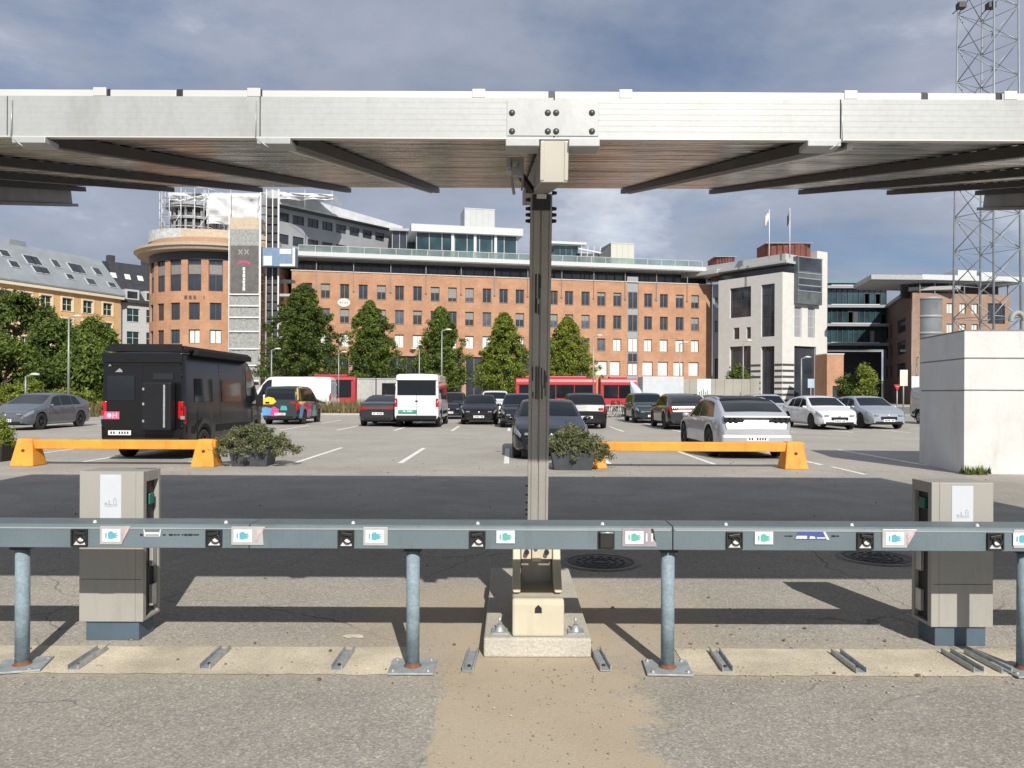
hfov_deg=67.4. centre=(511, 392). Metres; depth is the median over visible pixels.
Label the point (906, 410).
road
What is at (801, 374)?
street lamp
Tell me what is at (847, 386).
broadleaf tree
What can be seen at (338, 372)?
street lamp
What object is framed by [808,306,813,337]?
window
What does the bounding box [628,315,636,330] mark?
stair window
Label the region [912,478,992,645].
ticket cabinet
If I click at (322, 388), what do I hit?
panel van
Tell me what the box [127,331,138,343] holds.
window
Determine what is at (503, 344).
pyramidal tree
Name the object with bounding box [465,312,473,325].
window
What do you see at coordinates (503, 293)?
window
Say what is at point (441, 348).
street lamp
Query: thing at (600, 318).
window
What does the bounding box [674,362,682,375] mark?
window
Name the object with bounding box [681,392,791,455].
crossover car
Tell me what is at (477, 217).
plant room
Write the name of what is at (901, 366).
window
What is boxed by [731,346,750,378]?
shop window
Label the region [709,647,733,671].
steel channel
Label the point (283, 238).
window
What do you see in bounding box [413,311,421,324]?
window
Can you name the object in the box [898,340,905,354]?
window
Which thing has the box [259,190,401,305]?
grey wing
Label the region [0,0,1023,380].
sky
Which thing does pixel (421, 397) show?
minibus
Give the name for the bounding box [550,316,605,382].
pyramidal tree
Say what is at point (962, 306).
window
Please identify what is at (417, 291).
window
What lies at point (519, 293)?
window
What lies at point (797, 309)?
window
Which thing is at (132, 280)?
white house
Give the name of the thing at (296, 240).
window
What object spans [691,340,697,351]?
window
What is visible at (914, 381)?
road sign
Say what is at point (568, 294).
window
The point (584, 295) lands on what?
window
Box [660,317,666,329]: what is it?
window
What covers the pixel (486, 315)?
window
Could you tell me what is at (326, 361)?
shop window
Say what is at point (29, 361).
broadleaf tree
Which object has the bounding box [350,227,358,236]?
window
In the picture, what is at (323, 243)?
window
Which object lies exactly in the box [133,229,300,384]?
round tower
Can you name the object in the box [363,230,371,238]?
window
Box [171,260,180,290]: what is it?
window
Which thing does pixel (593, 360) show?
street lamp
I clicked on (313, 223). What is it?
window
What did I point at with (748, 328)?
window
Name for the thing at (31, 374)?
street lamp
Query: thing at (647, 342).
window
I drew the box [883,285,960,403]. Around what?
brown building
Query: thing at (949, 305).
window
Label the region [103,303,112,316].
window
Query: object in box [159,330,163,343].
window
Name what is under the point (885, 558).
manhole cover
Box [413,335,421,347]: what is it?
window
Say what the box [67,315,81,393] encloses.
street lamp
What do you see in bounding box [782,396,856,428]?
saloon car
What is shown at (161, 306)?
window
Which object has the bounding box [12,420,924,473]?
road marking
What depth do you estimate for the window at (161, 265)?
104.39 m
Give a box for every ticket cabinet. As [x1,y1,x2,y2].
[79,468,159,639]
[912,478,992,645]
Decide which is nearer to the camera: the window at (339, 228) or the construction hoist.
the construction hoist
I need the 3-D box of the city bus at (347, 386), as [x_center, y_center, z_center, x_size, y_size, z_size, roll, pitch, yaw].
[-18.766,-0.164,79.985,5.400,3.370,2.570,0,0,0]
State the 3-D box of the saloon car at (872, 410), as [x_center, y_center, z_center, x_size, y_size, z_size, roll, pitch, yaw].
[16.996,0.917,37.000,2.183,1.509,4.852,0,0,0]
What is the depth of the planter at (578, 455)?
15.80 m
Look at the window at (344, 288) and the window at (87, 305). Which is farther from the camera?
the window at (87, 305)
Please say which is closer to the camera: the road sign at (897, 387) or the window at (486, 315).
the road sign at (897, 387)
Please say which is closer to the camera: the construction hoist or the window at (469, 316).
the construction hoist
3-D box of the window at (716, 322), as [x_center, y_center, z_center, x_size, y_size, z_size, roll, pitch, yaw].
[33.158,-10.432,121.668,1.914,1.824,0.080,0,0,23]
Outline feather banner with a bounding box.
[629,379,641,392]
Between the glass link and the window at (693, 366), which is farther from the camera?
the glass link
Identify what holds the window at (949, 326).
in the brick building at (931, 314)
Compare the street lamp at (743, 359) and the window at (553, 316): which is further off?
the window at (553, 316)
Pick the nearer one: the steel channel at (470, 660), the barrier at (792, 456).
the steel channel at (470, 660)
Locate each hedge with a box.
[0,379,45,403]
[41,387,101,406]
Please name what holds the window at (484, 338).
in the office block at (645, 317)
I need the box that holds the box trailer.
[638,377,683,395]
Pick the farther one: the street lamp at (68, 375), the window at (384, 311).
the window at (384, 311)
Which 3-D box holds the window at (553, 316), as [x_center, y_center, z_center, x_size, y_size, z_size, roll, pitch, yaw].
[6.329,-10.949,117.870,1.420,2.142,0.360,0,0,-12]
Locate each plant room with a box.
[460,208,494,226]
[601,243,633,257]
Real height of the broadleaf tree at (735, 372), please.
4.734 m
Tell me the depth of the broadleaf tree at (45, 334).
55.73 m
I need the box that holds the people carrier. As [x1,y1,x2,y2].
[262,386,320,423]
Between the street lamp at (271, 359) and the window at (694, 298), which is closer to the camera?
the street lamp at (271, 359)
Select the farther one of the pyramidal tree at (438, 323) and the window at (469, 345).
the window at (469, 345)
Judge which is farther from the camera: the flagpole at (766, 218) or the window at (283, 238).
the window at (283, 238)
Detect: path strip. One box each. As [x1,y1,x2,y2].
[0,645,405,674]
[674,648,1015,676]
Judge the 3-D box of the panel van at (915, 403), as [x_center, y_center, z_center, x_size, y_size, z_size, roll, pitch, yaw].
[22.997,0.691,40.034,2.435,2.010,5.292,0,0,0]
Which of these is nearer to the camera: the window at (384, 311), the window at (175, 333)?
the window at (175, 333)
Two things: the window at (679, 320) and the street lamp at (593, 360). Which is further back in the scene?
the window at (679, 320)
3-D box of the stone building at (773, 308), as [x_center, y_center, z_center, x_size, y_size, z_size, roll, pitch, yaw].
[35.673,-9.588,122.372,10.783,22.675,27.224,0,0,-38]
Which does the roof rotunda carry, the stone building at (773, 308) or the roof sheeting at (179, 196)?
the roof sheeting at (179, 196)
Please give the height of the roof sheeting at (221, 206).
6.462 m
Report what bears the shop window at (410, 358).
in the office block at (645, 317)
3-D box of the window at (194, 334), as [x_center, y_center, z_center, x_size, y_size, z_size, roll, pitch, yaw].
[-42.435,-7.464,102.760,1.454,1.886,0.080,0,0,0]
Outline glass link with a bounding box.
[389,228,412,248]
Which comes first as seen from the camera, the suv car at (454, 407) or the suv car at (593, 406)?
the suv car at (593, 406)
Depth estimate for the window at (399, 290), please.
113.32 m
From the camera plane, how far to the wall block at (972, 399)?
15.34 m
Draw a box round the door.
[832,386,839,398]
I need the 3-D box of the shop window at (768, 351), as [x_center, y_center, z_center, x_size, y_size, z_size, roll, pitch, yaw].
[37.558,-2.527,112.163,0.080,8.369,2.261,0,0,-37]
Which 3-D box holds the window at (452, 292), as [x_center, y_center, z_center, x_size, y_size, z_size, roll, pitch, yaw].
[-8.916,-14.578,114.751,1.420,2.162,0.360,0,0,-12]
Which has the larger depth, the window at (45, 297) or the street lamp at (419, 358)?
the window at (45, 297)
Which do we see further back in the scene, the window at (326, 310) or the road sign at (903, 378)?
the window at (326, 310)
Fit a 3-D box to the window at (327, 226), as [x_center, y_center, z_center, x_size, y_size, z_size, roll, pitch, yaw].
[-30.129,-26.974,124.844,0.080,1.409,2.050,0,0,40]
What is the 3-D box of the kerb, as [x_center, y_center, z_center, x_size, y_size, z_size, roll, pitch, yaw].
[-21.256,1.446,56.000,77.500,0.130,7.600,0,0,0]
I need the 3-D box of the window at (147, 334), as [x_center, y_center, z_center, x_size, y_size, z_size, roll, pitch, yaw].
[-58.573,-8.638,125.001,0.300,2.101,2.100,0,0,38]
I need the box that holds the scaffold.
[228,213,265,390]
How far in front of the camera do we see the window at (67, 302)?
111.61 m
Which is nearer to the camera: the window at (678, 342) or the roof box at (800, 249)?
the roof box at (800, 249)
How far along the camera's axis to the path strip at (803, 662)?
4.57 m
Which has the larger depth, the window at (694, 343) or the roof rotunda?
the window at (694, 343)
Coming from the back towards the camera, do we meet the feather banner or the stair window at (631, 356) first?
the stair window at (631, 356)
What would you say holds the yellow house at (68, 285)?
on the ground at (304, 597)
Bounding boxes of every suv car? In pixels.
[447,392,465,415]
[482,391,507,415]
[497,393,527,426]
[564,393,606,427]
[624,393,660,422]
[651,393,702,428]
[743,394,785,407]
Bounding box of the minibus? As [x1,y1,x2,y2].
[394,374,452,426]
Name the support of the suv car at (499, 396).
on the ground at (304, 597)
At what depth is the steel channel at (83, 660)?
4.53 m
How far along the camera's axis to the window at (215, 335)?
103.10 m
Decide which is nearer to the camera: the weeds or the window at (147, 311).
the weeds
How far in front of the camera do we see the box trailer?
58.80 m
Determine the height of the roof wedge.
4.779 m
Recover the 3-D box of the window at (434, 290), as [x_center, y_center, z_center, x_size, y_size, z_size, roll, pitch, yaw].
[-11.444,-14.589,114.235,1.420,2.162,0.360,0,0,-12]
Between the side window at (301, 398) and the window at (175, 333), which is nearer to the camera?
the side window at (301, 398)
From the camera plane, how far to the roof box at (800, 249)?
113.84 m
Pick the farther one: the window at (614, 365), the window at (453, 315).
the window at (614, 365)
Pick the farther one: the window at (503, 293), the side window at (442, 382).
the window at (503, 293)
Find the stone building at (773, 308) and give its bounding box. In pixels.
[681,251,826,401]
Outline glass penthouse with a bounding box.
[407,223,522,252]
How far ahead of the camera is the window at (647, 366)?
121.10 m
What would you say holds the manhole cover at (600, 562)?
on the ground at (304, 597)
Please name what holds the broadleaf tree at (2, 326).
on the verge
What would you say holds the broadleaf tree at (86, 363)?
on the verge
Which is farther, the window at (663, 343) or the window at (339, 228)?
the window at (339, 228)
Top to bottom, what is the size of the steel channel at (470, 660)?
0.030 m
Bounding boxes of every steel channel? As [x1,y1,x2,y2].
[67,645,107,669]
[199,645,230,668]
[331,646,354,670]
[462,647,478,671]
[591,646,611,670]
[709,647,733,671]
[831,648,866,672]
[941,648,984,672]
[964,648,1012,672]
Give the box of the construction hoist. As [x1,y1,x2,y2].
[259,189,297,387]
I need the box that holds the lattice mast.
[952,0,1022,331]
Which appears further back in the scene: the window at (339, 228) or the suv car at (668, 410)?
the window at (339, 228)
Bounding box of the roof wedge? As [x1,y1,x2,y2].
[598,245,609,256]
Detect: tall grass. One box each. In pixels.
[0,396,101,416]
[261,395,366,412]
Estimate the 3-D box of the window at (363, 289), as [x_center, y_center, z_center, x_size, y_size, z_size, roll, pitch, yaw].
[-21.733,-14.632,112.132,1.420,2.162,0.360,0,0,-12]
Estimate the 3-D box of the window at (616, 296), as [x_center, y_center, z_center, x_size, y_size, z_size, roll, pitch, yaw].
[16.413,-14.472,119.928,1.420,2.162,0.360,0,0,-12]
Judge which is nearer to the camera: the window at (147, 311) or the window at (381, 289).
the window at (381, 289)
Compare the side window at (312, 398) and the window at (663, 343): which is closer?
the side window at (312, 398)
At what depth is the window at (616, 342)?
120.07 m
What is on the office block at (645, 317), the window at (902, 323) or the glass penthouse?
the glass penthouse
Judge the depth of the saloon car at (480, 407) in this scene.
37.98 m
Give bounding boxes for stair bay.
[712,284,718,378]
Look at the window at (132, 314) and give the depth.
122.58 m
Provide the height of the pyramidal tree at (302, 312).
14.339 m
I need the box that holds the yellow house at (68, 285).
[0,239,125,391]
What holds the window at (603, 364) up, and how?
in the office block at (645, 317)
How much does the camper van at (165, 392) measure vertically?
2.683 m
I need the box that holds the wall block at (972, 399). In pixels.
[919,330,1023,474]
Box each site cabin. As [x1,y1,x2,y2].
[357,378,376,404]
[376,378,395,394]
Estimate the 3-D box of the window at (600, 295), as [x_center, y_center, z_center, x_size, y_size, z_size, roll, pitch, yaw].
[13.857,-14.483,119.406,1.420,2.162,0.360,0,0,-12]
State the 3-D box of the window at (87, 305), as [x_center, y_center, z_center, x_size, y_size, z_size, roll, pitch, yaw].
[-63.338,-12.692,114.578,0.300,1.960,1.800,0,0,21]
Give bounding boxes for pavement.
[890,403,909,406]
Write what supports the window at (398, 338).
in the office block at (645, 317)
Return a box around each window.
[41,295,50,306]
[62,298,71,311]
[83,300,91,313]
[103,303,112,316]
[127,308,139,322]
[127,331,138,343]
[146,310,148,322]
[146,332,148,343]
[152,263,153,293]
[158,261,164,291]
[159,304,163,320]
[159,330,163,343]
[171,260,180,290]
[172,303,179,319]
[172,330,179,343]
[188,259,200,290]
[189,303,199,319]
[189,329,199,343]
[209,260,222,291]
[210,303,221,319]
[210,330,220,343]
[267,389,294,399]
[279,212,287,222]
[279,234,287,244]
[293,215,302,225]
[293,236,302,246]
[298,389,303,400]
[303,389,309,400]
[308,218,317,228]
[308,239,317,244]
[308,389,315,401]
[321,283,329,297]
[322,221,331,230]
[322,242,331,245]
[322,308,329,321]
[323,355,348,373]
[336,224,345,233]
[340,284,348,298]
[340,309,348,322]
[340,334,348,346]
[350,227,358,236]
[352,360,382,377]
[359,285,367,299]
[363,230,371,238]
[375,232,383,241]
[376,285,385,299]
[381,310,385,321]
[382,383,395,394]
[388,356,422,376]
[395,286,403,300]
[395,310,403,324]
[395,335,403,347]
[397,381,435,394]
[413,286,421,300]
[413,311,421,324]
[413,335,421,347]
[431,287,439,301]
[439,382,441,398]
[440,357,461,391]
[442,382,444,398]
[448,287,456,301]
[448,311,456,325]
[465,288,473,301]
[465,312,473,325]
[465,336,473,348]
[466,357,496,397]
[482,289,490,302]
[482,336,490,348]
[483,312,491,326]
[499,289,507,302]
[506,358,528,392]
[515,290,524,303]
[516,313,523,326]
[550,314,556,327]
[551,291,557,304]
[565,291,572,304]
[581,292,589,305]
[581,315,589,328]
[595,361,606,374]
[597,292,604,305]
[597,315,604,328]
[597,338,604,350]
[610,361,619,374]
[613,293,621,306]
[613,316,620,328]
[613,339,620,350]
[628,292,637,308]
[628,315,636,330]
[628,338,636,351]
[628,353,636,363]
[628,361,636,375]
[642,362,651,375]
[644,294,651,306]
[644,316,651,329]
[644,339,651,351]
[658,362,666,375]
[660,294,667,307]
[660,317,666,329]
[660,340,666,351]
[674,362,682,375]
[675,317,683,330]
[676,295,682,307]
[676,340,682,351]
[689,362,697,375]
[691,295,698,308]
[691,318,697,330]
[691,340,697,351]
[715,298,717,307]
[715,321,717,331]
[715,358,717,378]
[731,286,750,317]
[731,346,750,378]
[734,328,738,338]
[747,327,750,338]
[762,284,774,336]
[762,346,773,393]
[794,306,800,336]
[794,346,813,396]
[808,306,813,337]
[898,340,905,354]
[898,363,904,376]
[899,318,905,332]
[947,303,951,312]
[947,324,951,332]
[960,304,964,313]
[972,304,976,313]
[972,324,976,329]
[988,303,1003,323]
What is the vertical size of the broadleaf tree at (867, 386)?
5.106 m
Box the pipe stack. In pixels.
[1008,310,1023,329]
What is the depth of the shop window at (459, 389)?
115.16 m
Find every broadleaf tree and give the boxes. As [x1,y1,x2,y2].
[0,287,58,400]
[0,325,16,374]
[0,327,61,397]
[21,314,82,390]
[43,329,112,405]
[62,312,120,390]
[725,363,753,378]
[835,373,860,397]
[850,361,882,395]
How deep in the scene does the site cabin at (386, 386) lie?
70.74 m
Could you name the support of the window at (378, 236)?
in the grey wing
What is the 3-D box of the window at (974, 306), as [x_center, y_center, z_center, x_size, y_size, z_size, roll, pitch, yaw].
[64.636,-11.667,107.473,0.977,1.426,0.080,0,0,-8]
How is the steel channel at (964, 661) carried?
on the path strip at (803, 662)
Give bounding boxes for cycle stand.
[609,405,620,417]
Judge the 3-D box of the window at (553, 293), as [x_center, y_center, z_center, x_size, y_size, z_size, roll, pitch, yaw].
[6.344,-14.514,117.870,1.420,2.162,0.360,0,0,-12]
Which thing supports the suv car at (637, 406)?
on the ground at (304, 597)
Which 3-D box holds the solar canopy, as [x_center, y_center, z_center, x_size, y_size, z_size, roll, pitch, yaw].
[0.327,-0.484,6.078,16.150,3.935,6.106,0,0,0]
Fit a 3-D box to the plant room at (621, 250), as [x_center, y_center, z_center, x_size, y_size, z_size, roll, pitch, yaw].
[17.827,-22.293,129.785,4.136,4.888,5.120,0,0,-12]
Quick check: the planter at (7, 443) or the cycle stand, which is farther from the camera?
the cycle stand
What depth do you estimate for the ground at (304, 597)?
5.36 m
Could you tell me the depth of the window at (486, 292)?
115.95 m
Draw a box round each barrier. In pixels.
[10,438,222,466]
[586,441,807,469]
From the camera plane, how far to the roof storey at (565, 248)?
127.34 m
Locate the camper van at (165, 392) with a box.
[99,344,262,455]
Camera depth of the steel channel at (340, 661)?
4.53 m
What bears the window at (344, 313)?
in the office block at (645, 317)
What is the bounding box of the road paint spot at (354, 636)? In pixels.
[343,634,363,637]
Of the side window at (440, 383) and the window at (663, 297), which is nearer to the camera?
the side window at (440, 383)
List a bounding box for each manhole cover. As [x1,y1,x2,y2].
[561,553,640,571]
[835,551,911,566]
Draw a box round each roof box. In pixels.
[707,256,736,280]
[756,243,812,257]
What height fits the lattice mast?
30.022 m
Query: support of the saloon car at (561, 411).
on the ground at (304, 597)
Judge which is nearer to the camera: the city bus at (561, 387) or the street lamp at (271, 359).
the street lamp at (271, 359)
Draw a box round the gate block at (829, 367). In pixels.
[815,353,843,398]
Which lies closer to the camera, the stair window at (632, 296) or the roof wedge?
the stair window at (632, 296)
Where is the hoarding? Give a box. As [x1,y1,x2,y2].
[684,379,758,395]
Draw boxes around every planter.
[0,409,17,461]
[208,422,303,466]
[549,421,616,469]
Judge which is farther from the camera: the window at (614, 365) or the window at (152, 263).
the window at (614, 365)
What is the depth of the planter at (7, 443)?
17.32 m
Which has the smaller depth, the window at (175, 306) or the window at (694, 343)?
the window at (175, 306)
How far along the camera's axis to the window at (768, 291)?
112.19 m
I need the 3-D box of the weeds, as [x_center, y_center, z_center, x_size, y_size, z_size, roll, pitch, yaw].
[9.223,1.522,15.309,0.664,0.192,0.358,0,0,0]
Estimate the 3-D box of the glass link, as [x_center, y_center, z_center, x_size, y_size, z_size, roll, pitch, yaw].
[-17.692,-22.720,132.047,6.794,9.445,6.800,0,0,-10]
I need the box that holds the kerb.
[261,412,623,415]
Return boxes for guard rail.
[0,518,1023,677]
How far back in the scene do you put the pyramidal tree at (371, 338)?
89.84 m
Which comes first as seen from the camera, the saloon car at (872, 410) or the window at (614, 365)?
the saloon car at (872, 410)
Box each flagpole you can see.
[764,209,769,258]
[787,210,789,257]
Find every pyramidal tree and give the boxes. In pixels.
[250,283,357,378]
[325,300,410,377]
[403,306,478,391]
[472,311,528,392]
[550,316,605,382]
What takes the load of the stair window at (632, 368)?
in the office block at (645, 317)
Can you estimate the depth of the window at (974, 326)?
107.48 m
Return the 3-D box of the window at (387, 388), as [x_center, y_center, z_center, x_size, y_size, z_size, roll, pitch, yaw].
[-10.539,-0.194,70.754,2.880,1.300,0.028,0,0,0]
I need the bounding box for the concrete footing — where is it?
[484,568,590,656]
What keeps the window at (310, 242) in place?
in the grey wing
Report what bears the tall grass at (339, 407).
on the verge
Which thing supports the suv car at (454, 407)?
on the ground at (304, 597)
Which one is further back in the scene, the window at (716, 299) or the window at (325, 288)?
the window at (716, 299)
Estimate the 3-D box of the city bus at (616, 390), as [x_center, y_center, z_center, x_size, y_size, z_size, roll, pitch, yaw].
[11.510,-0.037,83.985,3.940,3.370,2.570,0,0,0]
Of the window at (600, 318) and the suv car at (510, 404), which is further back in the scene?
the window at (600, 318)
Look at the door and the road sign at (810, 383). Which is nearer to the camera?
the road sign at (810, 383)
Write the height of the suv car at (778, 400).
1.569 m
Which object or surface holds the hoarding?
on the road
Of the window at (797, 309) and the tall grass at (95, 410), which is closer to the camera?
the tall grass at (95, 410)
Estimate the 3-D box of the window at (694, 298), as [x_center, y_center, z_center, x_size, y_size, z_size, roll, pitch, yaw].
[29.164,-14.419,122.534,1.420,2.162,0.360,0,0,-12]
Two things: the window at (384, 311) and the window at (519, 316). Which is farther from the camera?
the window at (519, 316)
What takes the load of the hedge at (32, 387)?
on the ground at (304, 597)
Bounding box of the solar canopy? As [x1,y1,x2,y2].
[0,87,1023,636]
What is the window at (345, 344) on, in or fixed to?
in the office block at (645, 317)
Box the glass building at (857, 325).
[827,280,888,396]
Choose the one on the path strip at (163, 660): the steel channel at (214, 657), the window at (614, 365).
the steel channel at (214, 657)
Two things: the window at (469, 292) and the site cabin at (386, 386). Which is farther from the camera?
the window at (469, 292)
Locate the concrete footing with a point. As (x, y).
(509, 644)
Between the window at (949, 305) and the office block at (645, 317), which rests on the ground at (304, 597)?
the office block at (645, 317)
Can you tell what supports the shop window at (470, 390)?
in the office block at (645, 317)
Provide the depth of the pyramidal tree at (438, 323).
90.89 m
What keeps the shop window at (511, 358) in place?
in the office block at (645, 317)
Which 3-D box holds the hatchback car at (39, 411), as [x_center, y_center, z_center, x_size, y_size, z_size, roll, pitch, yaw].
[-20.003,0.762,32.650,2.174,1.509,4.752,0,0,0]
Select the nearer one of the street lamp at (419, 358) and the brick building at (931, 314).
the street lamp at (419, 358)
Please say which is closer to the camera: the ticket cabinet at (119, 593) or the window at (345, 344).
the ticket cabinet at (119, 593)
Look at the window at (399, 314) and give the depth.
113.32 m
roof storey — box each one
[552,241,585,255]
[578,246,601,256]
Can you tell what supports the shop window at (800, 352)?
in the stone building at (773, 308)
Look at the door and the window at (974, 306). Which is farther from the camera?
the window at (974, 306)
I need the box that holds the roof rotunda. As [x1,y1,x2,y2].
[148,187,228,243]
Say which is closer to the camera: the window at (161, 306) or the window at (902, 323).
the window at (161, 306)
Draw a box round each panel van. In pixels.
[257,377,336,403]
[910,387,920,423]
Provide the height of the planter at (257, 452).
0.957 m
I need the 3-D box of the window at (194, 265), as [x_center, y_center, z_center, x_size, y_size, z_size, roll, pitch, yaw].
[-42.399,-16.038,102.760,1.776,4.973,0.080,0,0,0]
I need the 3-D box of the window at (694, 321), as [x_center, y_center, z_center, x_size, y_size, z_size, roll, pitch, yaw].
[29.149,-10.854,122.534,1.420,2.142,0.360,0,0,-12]
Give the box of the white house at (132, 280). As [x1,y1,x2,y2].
[102,255,148,343]
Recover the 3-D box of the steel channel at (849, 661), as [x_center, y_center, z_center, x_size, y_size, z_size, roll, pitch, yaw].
[1.993,1.588,4.550,0.064,0.030,0.340,0,0,-1]
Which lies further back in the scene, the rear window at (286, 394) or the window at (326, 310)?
the window at (326, 310)
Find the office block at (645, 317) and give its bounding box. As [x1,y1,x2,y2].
[291,244,711,397]
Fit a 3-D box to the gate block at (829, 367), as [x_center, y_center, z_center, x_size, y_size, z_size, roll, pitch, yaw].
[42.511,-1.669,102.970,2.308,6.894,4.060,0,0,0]
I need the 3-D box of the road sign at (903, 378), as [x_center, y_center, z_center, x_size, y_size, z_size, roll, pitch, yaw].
[21.419,0.232,42.022,0.420,2.915,0.083,0,0,0]
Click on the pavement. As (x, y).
(901, 405)
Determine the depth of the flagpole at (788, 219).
108.56 m
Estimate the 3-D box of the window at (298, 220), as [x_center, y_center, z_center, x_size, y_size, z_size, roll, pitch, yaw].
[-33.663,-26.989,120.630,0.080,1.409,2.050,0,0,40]
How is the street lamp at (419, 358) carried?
on the road
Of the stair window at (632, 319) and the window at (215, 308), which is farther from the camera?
the stair window at (632, 319)
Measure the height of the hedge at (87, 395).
2.066 m
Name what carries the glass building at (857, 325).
on the ground at (304, 597)
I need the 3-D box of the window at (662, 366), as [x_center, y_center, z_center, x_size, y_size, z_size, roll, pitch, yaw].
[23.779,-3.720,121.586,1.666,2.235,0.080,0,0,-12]
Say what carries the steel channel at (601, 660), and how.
on the ground at (304, 597)
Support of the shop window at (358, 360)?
in the office block at (645, 317)
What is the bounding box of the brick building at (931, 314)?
[853,270,1023,386]
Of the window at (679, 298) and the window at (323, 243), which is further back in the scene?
the window at (323, 243)
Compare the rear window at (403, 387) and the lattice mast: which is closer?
the rear window at (403, 387)
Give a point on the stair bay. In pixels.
(715, 336)
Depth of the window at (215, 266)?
103.15 m
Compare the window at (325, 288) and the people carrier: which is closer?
the people carrier
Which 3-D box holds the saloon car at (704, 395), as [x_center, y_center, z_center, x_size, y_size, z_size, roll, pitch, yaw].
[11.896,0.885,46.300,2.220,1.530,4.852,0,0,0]
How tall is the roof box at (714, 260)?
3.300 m
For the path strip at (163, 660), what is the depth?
4.57 m
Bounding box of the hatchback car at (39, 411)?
[0,392,89,429]
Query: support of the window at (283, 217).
in the grey wing
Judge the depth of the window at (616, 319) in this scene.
120.08 m
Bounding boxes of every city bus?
[304,374,359,403]
[516,376,595,398]
[598,376,636,407]
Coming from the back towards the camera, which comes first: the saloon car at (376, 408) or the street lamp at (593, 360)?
the street lamp at (593, 360)
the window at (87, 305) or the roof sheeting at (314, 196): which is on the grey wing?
the roof sheeting at (314, 196)
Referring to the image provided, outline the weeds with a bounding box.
[959,464,991,473]
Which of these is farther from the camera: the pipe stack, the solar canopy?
the pipe stack
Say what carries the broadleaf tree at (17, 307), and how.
on the ground at (304, 597)
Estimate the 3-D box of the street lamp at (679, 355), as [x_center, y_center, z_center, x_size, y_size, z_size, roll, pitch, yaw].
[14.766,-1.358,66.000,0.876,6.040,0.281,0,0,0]
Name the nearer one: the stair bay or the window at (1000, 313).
the window at (1000, 313)
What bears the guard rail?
on the ground at (304, 597)
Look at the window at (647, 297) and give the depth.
121.10 m
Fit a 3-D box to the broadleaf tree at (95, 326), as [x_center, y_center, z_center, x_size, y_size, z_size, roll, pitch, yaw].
[-35.306,-2.601,64.060,5.370,8.129,5.128,0,0,0]
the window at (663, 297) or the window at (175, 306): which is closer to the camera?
the window at (175, 306)
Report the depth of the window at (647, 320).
121.07 m
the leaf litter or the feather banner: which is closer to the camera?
the leaf litter
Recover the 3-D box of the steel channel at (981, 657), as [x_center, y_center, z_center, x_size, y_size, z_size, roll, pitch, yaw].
[2.821,1.592,4.560,0.064,0.030,0.340,0,0,-3]
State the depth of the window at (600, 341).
119.54 m
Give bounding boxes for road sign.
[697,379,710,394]
[808,379,813,395]
[894,385,899,407]
[900,370,907,410]
[911,376,918,419]
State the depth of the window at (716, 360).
121.96 m
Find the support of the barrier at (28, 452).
on the ground at (304, 597)
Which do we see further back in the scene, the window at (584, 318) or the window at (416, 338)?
the window at (584, 318)
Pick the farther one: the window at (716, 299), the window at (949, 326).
the window at (716, 299)
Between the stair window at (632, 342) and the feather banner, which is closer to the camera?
the feather banner
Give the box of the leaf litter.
[30,459,1014,683]
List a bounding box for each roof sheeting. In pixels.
[165,190,207,209]
[204,190,269,229]
[277,192,341,207]
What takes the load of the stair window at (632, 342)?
in the office block at (645, 317)
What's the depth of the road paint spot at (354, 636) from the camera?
5.01 m
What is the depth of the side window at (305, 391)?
38.19 m
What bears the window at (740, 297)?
in the stone building at (773, 308)
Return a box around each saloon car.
[359,395,406,425]
[459,394,500,423]
[506,399,590,456]
[700,394,722,397]
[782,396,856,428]
[833,396,904,428]
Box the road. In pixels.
[350,404,909,413]
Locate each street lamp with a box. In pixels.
[24,373,39,393]
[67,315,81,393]
[271,348,280,376]
[338,351,346,400]
[410,348,419,373]
[441,328,451,374]
[592,334,602,392]
[679,341,688,376]
[742,339,751,378]
[800,356,810,395]
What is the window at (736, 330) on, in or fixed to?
in the stone building at (773, 308)
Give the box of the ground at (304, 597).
[0,413,1023,767]

